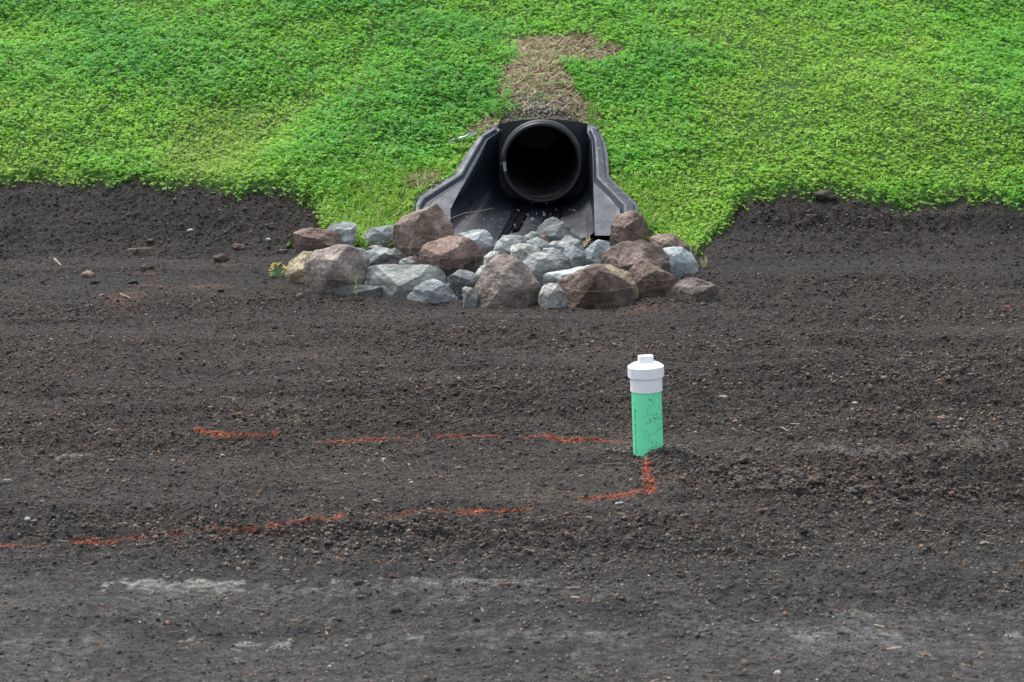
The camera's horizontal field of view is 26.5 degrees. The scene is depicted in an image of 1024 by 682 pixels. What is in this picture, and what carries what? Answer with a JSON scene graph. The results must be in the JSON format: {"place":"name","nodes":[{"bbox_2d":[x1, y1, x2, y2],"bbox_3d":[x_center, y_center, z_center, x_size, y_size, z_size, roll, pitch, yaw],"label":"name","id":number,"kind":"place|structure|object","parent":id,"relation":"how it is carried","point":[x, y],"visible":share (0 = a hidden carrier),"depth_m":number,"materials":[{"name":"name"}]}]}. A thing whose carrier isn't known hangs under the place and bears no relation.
{"place":"outdoors","nodes":[
{"label":"outdoors","id":0,"kind":"place"},
{"bbox_2d":[0,0,1023,681],"bbox_3d":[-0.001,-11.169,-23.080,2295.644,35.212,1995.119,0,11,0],"label":"ground","id":1,"kind":"structure","parent":0,"point":[800,638],"depth_m":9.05,"materials":[{"name":"soil"}]},
{"bbox_2d":[82,270,93,276],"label":"pebble","id":2,"kind":"object","parent":1,"relation":"on","point":[87,273],"visible":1,"depth_m":12.03,"materials":[{"name":"beige stone"}]},
{"bbox_2d":[89,279,99,283],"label":"clod","id":3,"kind":"object","parent":1,"relation":"on","point":[93,281],"visible":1,"depth_m":11.87,"materials":[{"name":"black soil"}]},
{"bbox_2d":[128,280,137,283],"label":"clod","id":4,"kind":"object","parent":1,"relation":"on","point":[132,282],"visible":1,"depth_m":11.88,"materials":[{"name":"black soil"}]},
{"bbox_2d":[128,248,151,250],"bbox_3d":[-2.198,-0.544,12.826,0.143,0.017,0.053,-2,11,-10],"label":"twig","id":5,"kind":"object","parent":1,"relation":"on","point":[131,249],"visible":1,"depth_m":12.82,"materials":[{"name":"brown wood"}]},
{"bbox_2d":[140,263,153,269],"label":"clod","id":6,"kind":"object","parent":1,"relation":"on","point":[147,266],"visible":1,"depth_m":12.25,"materials":[{"name":"brown soil"}]},
{"bbox_2d":[145,238,154,242],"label":"clod","id":7,"kind":"object","parent":1,"relation":"on","point":[149,240],"visible":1,"depth_m":12.94,"materials":[{"name":"soil"}]},
{"bbox_2d":[213,253,229,261],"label":"clod","id":8,"kind":"object","parent":1,"relation":"on","point":[221,257],"visible":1,"depth_m":12.56,"materials":[{"name":"grey stone"}]},
{"bbox_2d":[231,243,246,249],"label":"clod","id":9,"kind":"object","parent":1,"relation":"on","point":[236,246],"visible":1,"depth_m":12.86,"materials":[{"name":"brown soil"}]},
{"bbox_2d":[0,507,526,546],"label":"paint line","id":10,"kind":"object","parent":1,"relation":"on","point":[311,516],"visible":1,"depth_m":7.22,"materials":[{"name":"paint"}]},
{"bbox_2d":[270,264,285,276],"bbox_3d":[-1.293,-0.391,12.043,0.119,0.087,0.071,0,11,0],"label":"flowering weed","id":11,"kind":"object","parent":1,"relation":"on","point":[278,271],"visible":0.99,"depth_m":12.05,"materials":[{"name":"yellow plant"}]},
{"bbox_2d":[273,249,287,253],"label":"clod","id":12,"kind":"object","parent":1,"relation":"on","point":[281,251],"visible":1,"depth_m":12.74,"materials":[{"name":"brown soil"}]},
{"bbox_2d":[284,251,312,282],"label":"rock","id":13,"kind":"object","parent":1,"relation":"on","point":[294,272],"visible":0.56,"depth_m":11.90,"materials":[{"name":"beige stone"}]},
{"bbox_2d":[293,227,341,252],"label":"rock","id":14,"kind":"object","parent":1,"relation":"on","point":[310,239],"visible":0.65,"depth_m":12.80,"materials":[{"name":"brown stone"}]},
{"bbox_2d":[304,244,366,293],"bbox_3d":[-0.948,-0.369,11.669,0.346,0.303,0.280,0,11,0],"label":"rock","id":15,"kind":"object","parent":1,"relation":"on","point":[331,269],"visible":0.75,"depth_m":11.58,"materials":[{"name":"grey stone"}]},
{"bbox_2d":[327,221,356,246],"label":"rock","id":16,"kind":"object","parent":1,"relation":"on","point":[346,231],"visible":0.7,"depth_m":12.87,"materials":[{"name":"grey stone"}]},
{"bbox_2d":[333,284,382,296],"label":"rock","id":17,"kind":"object","parent":1,"relation":"on","point":[365,290],"visible":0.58,"depth_m":11.52,"materials":[{"name":"stone"}]},
{"bbox_2d":[358,248,369,267],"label":"rock","id":18,"kind":"object","parent":1,"relation":"on","point":[365,253],"visible":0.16,"depth_m":12.26,"materials":[{"name":"grey stone"}]},
{"bbox_2d":[368,245,382,249],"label":"rock","id":19,"kind":"object","parent":1,"relation":"on","point":[372,247],"visible":0.13,"depth_m":12.66,"materials":[{"name":"grey stone"}]},
{"bbox_2d":[359,225,393,247],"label":"rock","id":20,"kind":"object","parent":1,"relation":"on","point":[375,234],"visible":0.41,"depth_m":12.89,"materials":[{"name":"grey stone"}]},
{"bbox_2d":[367,247,399,265],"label":"rock","id":21,"kind":"object","parent":1,"relation":"on","point":[377,255],"visible":0.46,"depth_m":12.43,"materials":[{"name":"grey stone"}]},
{"bbox_2d":[379,207,391,215],"bbox_3d":[-0.761,-0.795,13.254,0.084,0.068,0.076,10,15,43],"label":"weed","id":22,"kind":"object","parent":1,"relation":"on","point":[386,211],"visible":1,"depth_m":13.23,"materials":[{"name":"green plant"}]},
{"bbox_2d":[389,606,401,613],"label":"clod","id":23,"kind":"object","parent":1,"relation":"on","point":[394,609],"visible":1,"depth_m":6.31,"materials":[{"name":"grey soil"}]},
{"bbox_2d":[390,248,401,253],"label":"rock","id":24,"kind":"object","parent":1,"relation":"on","point":[395,250],"visible":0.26,"depth_m":12.66,"materials":[{"name":"grey stone"}]},
{"bbox_2d":[395,186,405,198],"bbox_3d":[-0.698,-0.925,13.429,0.071,0.089,0.117,-9,14,-38],"label":"weed","id":25,"kind":"object","parent":1,"relation":"on","point":[399,193],"visible":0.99,"depth_m":13.41,"materials":[{"name":"green plant"}]},
{"bbox_2d":[366,264,445,298],"bbox_3d":[-0.568,-0.308,11.602,0.427,0.207,0.265,0,11,0],"label":"rock","id":26,"kind":"object","parent":1,"relation":"on","point":[396,281],"visible":0.54,"depth_m":11.55,"materials":[{"name":"grey stone"}]},
{"bbox_2d":[399,258,417,264],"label":"rock","id":27,"kind":"object","parent":1,"relation":"on","point":[406,261],"visible":0.21,"depth_m":12.12,"materials":[{"name":"grey stone"}]},
{"bbox_2d":[408,256,419,264],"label":"rock","id":28,"kind":"object","parent":1,"relation":"on","point":[414,258],"visible":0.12,"depth_m":12.27,"materials":[{"name":"stone"}]},
{"bbox_2d":[198,427,631,442],"bbox_3d":[-0.381,0.375,8.407,1.708,0.042,0.160,0,11,2],"label":"paint line","id":29,"kind":"object","parent":1,"relation":"on","point":[551,435],"visible":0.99,"depth_m":8.41,"materials":[{"name":"red paint"}]},
{"bbox_2d":[393,204,454,253],"bbox_3d":[-0.519,-0.636,12.756,0.363,0.341,0.285,0,11,0],"label":"rock","id":30,"kind":"object","parent":1,"relation":"on","point":[415,231],"visible":0.63,"depth_m":12.68,"materials":[{"name":"brown stone"}]},
{"bbox_2d":[407,279,458,303],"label":"rock","id":31,"kind":"object","parent":1,"relation":"on","point":[432,291],"visible":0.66,"depth_m":11.36,"materials":[{"name":"grey stone"}]},
{"bbox_2d":[446,283,453,293],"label":"rock","id":32,"kind":"object","parent":1,"relation":"on","point":[449,285],"visible":0.27,"depth_m":11.53,"materials":[{"name":"stone"}]},
{"bbox_2d":[418,235,484,269],"bbox_3d":[-0.344,-0.484,12.373,0.390,0.236,0.252,0,11,0],"label":"rock","id":33,"kind":"object","parent":1,"relation":"on","point":[451,252],"visible":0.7,"depth_m":12.31,"materials":[{"name":"brown stone"}]},
{"bbox_2d":[455,293,462,299],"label":"rock","id":34,"kind":"object","parent":1,"relation":"on","point":[459,296],"visible":0.36,"depth_m":11.68,"materials":[{"name":"stone"}]},
{"bbox_2d":[448,130,476,142],"bbox_3d":[-0.310,-1.284,13.658,0.197,0.077,0.026,-3,12,-14],"label":"plastic film","id":35,"kind":"object","parent":1,"relation":"on","point":[473,133],"visible":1,"depth_m":13.66,"materials":[{"name":"grey plastic"}]},
{"bbox_2d":[447,269,478,294],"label":"rock","id":36,"kind":"object","parent":1,"relation":"on","point":[459,279],"visible":0.69,"depth_m":11.69,"materials":[{"name":"stone"}]},
{"bbox_2d":[462,287,478,307],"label":"rock","id":37,"kind":"object","parent":1,"relation":"on","point":[470,295],"visible":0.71,"depth_m":11.28,"materials":[{"name":"grey stone"}]},
{"bbox_2d":[459,229,494,252],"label":"rock","id":38,"kind":"object","parent":1,"relation":"on","point":[484,239],"visible":0.48,"depth_m":12.72,"materials":[{"name":"grey stone"}]},
{"bbox_2d":[475,264,485,277],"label":"rock","id":39,"kind":"object","parent":1,"relation":"on","point":[480,271],"visible":0.3,"depth_m":11.76,"materials":[{"name":"grey stone"}]},
{"bbox_2d":[267,147,700,245],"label":"long grass","id":40,"kind":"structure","parent":1,"relation":"on","point":[411,187],"depth_m":13.40,"materials":[{"name":"green plant"}]},
{"bbox_2d":[483,252,498,264],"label":"rock","id":41,"kind":"object","parent":1,"relation":"on","point":[488,257],"visible":0.24,"depth_m":12.05,"materials":[{"name":"grey stone"}]},
{"bbox_2d":[495,109,507,117],"bbox_3d":[-0.069,-1.489,14.133,0.089,0.085,0.087,-6,13,-28],"label":"grass tuft","id":42,"kind":"object","parent":1,"relation":"on","point":[500,115],"visible":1,"depth_m":14.12,"materials":[{"name":"green plant"}]},
{"bbox_2d":[494,237,509,250],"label":"rock","id":43,"kind":"object","parent":1,"relation":"on","point":[500,242],"visible":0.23,"depth_m":12.50,"materials":[{"name":"grey stone"}]},
{"bbox_2d":[474,253,540,308],"bbox_3d":[-0.029,-0.303,11.357,0.369,0.310,0.299,0,11,0],"label":"rock","id":44,"kind":"object","parent":1,"relation":"on","point":[505,280],"visible":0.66,"depth_m":11.28,"materials":[{"name":"grey stone"}]},
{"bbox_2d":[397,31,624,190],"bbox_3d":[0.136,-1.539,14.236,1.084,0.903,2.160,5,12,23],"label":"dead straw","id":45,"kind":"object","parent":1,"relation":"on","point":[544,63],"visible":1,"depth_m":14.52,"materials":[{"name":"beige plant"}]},
{"bbox_2d":[0,0,1023,253],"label":"clover","id":46,"kind":"object","parent":1,"relation":"on","point":[194,50],"visible":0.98,"depth_m":14.47,"materials":[{"name":"green plant"}]},
{"bbox_2d":[0,182,1023,681],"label":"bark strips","id":47,"kind":"object","parent":1,"relation":"on","point":[498,520],"visible":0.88,"depth_m":6.83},
{"bbox_2d":[0,189,1023,681],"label":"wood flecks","id":48,"kind":"object","parent":1,"relation":"on","point":[496,531],"visible":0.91,"depth_m":7.09,"materials":[{"name":"wood"}]},
{"bbox_2d":[497,239,526,254],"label":"rock","id":49,"kind":"object","parent":1,"relation":"on","point":[505,247],"visible":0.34,"depth_m":12.27,"materials":[{"name":"stone"}]},
{"bbox_2d":[0,185,1023,681],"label":"soil lumps","id":50,"kind":"object","parent":1,"relation":"on","point":[776,475],"visible":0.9,"depth_m":7.63,"materials":[{"name":"black soil"}]},
{"bbox_2d":[3,0,1021,241],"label":"dry stems","id":51,"kind":"object","parent":1,"relation":"on","point":[572,105],"visible":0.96,"depth_m":14.02,"materials":[{"name":"plant"}]},
{"bbox_2d":[501,235,523,239],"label":"rock","id":52,"kind":"object","parent":1,"relation":"on","point":[517,237],"visible":0.17,"depth_m":12.64,"materials":[{"name":"grey stone"}]},
{"bbox_2d":[415,119,637,244],"bbox_3d":[0.079,-0.969,13.511,1.386,0.721,1.324,0,11,0],"label":"flared end section","id":53,"kind":"object","parent":1,"relation":"on","point":[477,184],"visible":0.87,"depth_m":13.63,"materials":[{"name":"black plastic"}]},
{"bbox_2d":[500,119,583,203],"bbox_3d":[0.190,-1.422,15.260,0.534,0.534,2.999,0,11,0],"label":"drain pipe","id":54,"kind":"object","parent":53,"relation":"on","point":[541,161],"visible":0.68,"depth_m":14.70,"materials":[{"name":"black plastic"}]},
{"bbox_2d":[510,243,543,260],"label":"rock","id":55,"kind":"object","parent":1,"relation":"on","point":[521,251],"visible":0.31,"depth_m":12.16,"materials":[{"name":"grey stone"}]},
{"bbox_2d":[523,231,538,240],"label":"rock","id":56,"kind":"object","parent":1,"relation":"on","point":[531,235],"visible":0.23,"depth_m":12.69,"materials":[{"name":"grey stone"}]},
{"bbox_2d":[527,237,549,250],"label":"rock","id":57,"kind":"object","parent":1,"relation":"on","point":[540,243],"visible":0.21,"depth_m":12.46,"materials":[{"name":"grey stone"}]},
{"bbox_2d":[540,234,548,241],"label":"rock","id":58,"kind":"object","parent":1,"relation":"on","point":[544,237],"visible":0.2,"depth_m":12.56,"materials":[{"name":"stone"}]},
{"bbox_2d":[476,86,614,122],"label":"gravel","id":59,"kind":"structure","parent":1,"relation":"on","point":[548,108],"depth_m":14.19,"materials":[{"name":"gravel"}]},
{"bbox_2d":[523,252,570,287],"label":"rock","id":60,"kind":"object","parent":1,"relation":"on","point":[539,264],"visible":0.48,"depth_m":11.91,"materials":[{"name":"grey stone"}]},
{"bbox_2d":[538,283,567,307],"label":"rock","id":61,"kind":"object","parent":1,"relation":"on","point":[552,295],"visible":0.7,"depth_m":11.20,"materials":[{"name":"grey stone"}]},
{"bbox_2d":[542,247,563,253],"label":"rock","id":62,"kind":"object","parent":1,"relation":"on","point":[550,250],"visible":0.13,"depth_m":12.26,"materials":[{"name":"grey stone"}]},
{"bbox_2d":[549,241,559,248],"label":"rock","id":63,"kind":"object","parent":1,"relation":"on","point":[553,244],"visible":0.28,"depth_m":12.52,"materials":[{"name":"grey stone"}]},
{"bbox_2d":[536,217,580,242],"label":"rock","id":64,"kind":"object","parent":1,"relation":"on","point":[553,229],"visible":0.54,"depth_m":12.90,"materials":[{"name":"stone"}]},
{"bbox_2d":[543,265,588,285],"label":"rock","id":65,"kind":"object","parent":1,"relation":"on","point":[553,277],"visible":0.32,"depth_m":11.55,"materials":[{"name":"grey stone"}]},
{"bbox_2d":[558,235,582,251],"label":"rock","id":66,"kind":"object","parent":1,"relation":"on","point":[567,240],"visible":0.33,"depth_m":12.46,"materials":[{"name":"grey stone"}]},
{"bbox_2d":[564,245,586,267],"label":"rock","id":67,"kind":"object","parent":1,"relation":"on","point":[575,255],"visible":0.36,"depth_m":12.01,"materials":[{"name":"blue stone"}]},
{"bbox_2d":[578,231,589,245],"bbox_3d":[0.428,-0.608,12.897,0.177,0.097,0.112,-10,15,-40],"label":"straw wisp","id":68,"kind":"object","parent":1,"relation":"on","point":[587,241],"visible":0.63,"depth_m":12.92,"materials":[{"name":"beige plant"}]},
{"bbox_2d":[582,96,600,117],"bbox_3d":[0.515,-1.529,14.161,0.142,0.161,0.104,-7,13,-32],"label":"grass tuft","id":69,"kind":"object","parent":1,"relation":"on","point":[592,111],"visible":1,"depth_m":14.17,"materials":[{"name":"green plant"}]},
{"bbox_2d":[586,254,602,264],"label":"rock","id":70,"kind":"object","parent":1,"relation":"on","point":[591,259],"visible":0.24,"depth_m":11.96,"materials":[{"name":"stone"}]},
{"bbox_2d":[558,263,634,307],"bbox_3d":[0.440,-0.273,11.314,0.402,0.259,0.264,0,11,0],"label":"rock","id":71,"kind":"object","parent":1,"relation":"on","point":[592,285],"visible":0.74,"depth_m":11.23,"materials":[{"name":"brown stone"}]},
{"bbox_2d":[584,239,609,261],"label":"rock","id":72,"kind":"object","parent":1,"relation":"on","point":[598,248],"visible":0.23,"depth_m":12.36,"materials":[{"name":"grey stone"}]},
{"bbox_2d":[584,460,653,499],"bbox_3d":[0.452,0.500,7.744,0.187,0.040,0.542,6,13,27],"label":"paint line","id":73,"kind":"object","parent":1,"relation":"on","point":[651,487],"visible":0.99,"depth_m":7.64,"materials":[{"name":"paint"}]},
{"bbox_2d":[603,264,638,297],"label":"rock","id":74,"kind":"object","parent":1,"relation":"on","point":[627,276],"visible":0.34,"depth_m":11.45,"materials":[{"name":"beige stone"}]},
{"bbox_2d":[610,210,648,242],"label":"rock","id":75,"kind":"object","parent":1,"relation":"on","point":[632,225],"visible":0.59,"depth_m":12.96,"materials":[{"name":"brown stone"}]},
{"bbox_2d":[601,239,669,271],"bbox_3d":[0.709,-0.451,12.192,0.414,0.247,0.260,0,11,0],"label":"rock","id":76,"kind":"object","parent":1,"relation":"on","point":[625,255],"visible":0.56,"depth_m":12.13,"materials":[{"name":"brown stone"}]},
{"bbox_2d":[627,354,663,456],"bbox_3d":[0.508,0.299,8.145,0.136,0.501,0.137,-2,11,0],"label":"cleanout riser","id":77,"kind":"object","parent":1,"relation":"on","point":[645,374],"visible":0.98,"depth_m":8.09,"materials":[{"name":"green plastic"}]},
{"bbox_2d":[601,442,694,457],"bbox_3d":[0.515,0.407,8.183,0.327,0.046,0.252,10,15,41],"label":"soil heap","id":78,"kind":"object","parent":1,"relation":"on","point":[649,453],"visible":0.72,"depth_m":8.16,"materials":[{"name":"black soil"}]},
{"bbox_2d":[628,258,679,298],"bbox_3d":[0.766,-0.330,11.631,0.290,0.236,0.202,0,11,0],"label":"rock","id":79,"kind":"object","parent":1,"relation":"on","point":[652,280],"visible":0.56,"depth_m":11.56,"materials":[{"name":"brown stone"}]},
{"bbox_2d":[649,233,692,253],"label":"rock","id":80,"kind":"object","parent":1,"relation":"on","point":[666,240],"visible":0.46,"depth_m":12.75,"materials":[{"name":"brown stone"}]},
{"bbox_2d":[663,246,697,278],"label":"rock","id":81,"kind":"object","parent":1,"relation":"on","point":[683,261],"visible":0.62,"depth_m":12.15,"materials":[{"name":"grey stone"}]},
{"bbox_2d":[684,241,696,255],"bbox_3d":[1.055,-0.546,12.732,0.056,0.091,0.082,9,14,38],"label":"dry stubble","id":82,"kind":"object","parent":1,"relation":"on","point":[691,246],"visible":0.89,"depth_m":12.73,"materials":[{"name":"plant"}]},
{"bbox_2d":[670,277,718,302],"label":"rock","id":83,"kind":"object","parent":1,"relation":"on","point":[692,289],"visible":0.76,"depth_m":11.36,"materials":[{"name":"stone"}]},
{"bbox_2d":[701,256,706,267],"bbox_3d":[1.094,-0.455,12.401,0.049,0.079,0.050,4,12,18],"label":"dry stubble","id":84,"kind":"object","parent":1,"relation":"on","point":[703,263],"visible":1,"depth_m":12.40,"materials":[{"name":"beige plant"}]},
{"bbox_2d":[738,453,755,463],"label":"clod","id":85,"kind":"object","parent":1,"relation":"on","point":[745,458],"visible":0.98,"depth_m":7.99,"materials":[{"name":"grey soil"}]},
{"bbox_2d":[756,485,774,491],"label":"clod","id":86,"kind":"object","parent":1,"relation":"on","point":[768,488],"visible":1,"depth_m":7.60,"materials":[{"name":"grey soil"}]},
{"bbox_2d":[774,670,781,674],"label":"pebble","id":87,"kind":"object","parent":1,"relation":"on","point":[777,672],"visible":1,"depth_m":5.81,"materials":[{"name":"white stone"}]},
{"bbox_2d":[786,433,793,438],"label":"clod","id":88,"kind":"object","parent":1,"relation":"on","point":[790,436],"visible":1,"depth_m":8.35,"materials":[{"name":"grey soil"}]},
{"bbox_2d":[806,476,818,483],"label":"clod","id":89,"kind":"object","parent":1,"relation":"on","point":[810,477],"visible":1,"depth_m":7.63,"materials":[{"name":"brown soil"}]},
{"bbox_2d":[813,190,836,201],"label":"clod","id":90,"kind":"object","parent":1,"relation":"on","point":[825,195],"visible":1,"depth_m":13.38,"materials":[{"name":"soil"}]},
{"bbox_2d":[825,478,834,482],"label":"clod","id":91,"kind":"object","parent":1,"relation":"on","point":[830,480],"visible":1,"depth_m":7.65,"materials":[{"name":"soil"}]},
{"bbox_2d":[845,487,860,492],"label":"clod","id":92,"kind":"object","parent":1,"relation":"on","point":[851,490],"visible":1,"depth_m":7.51,"materials":[{"name":"grey soil"}]}
]}

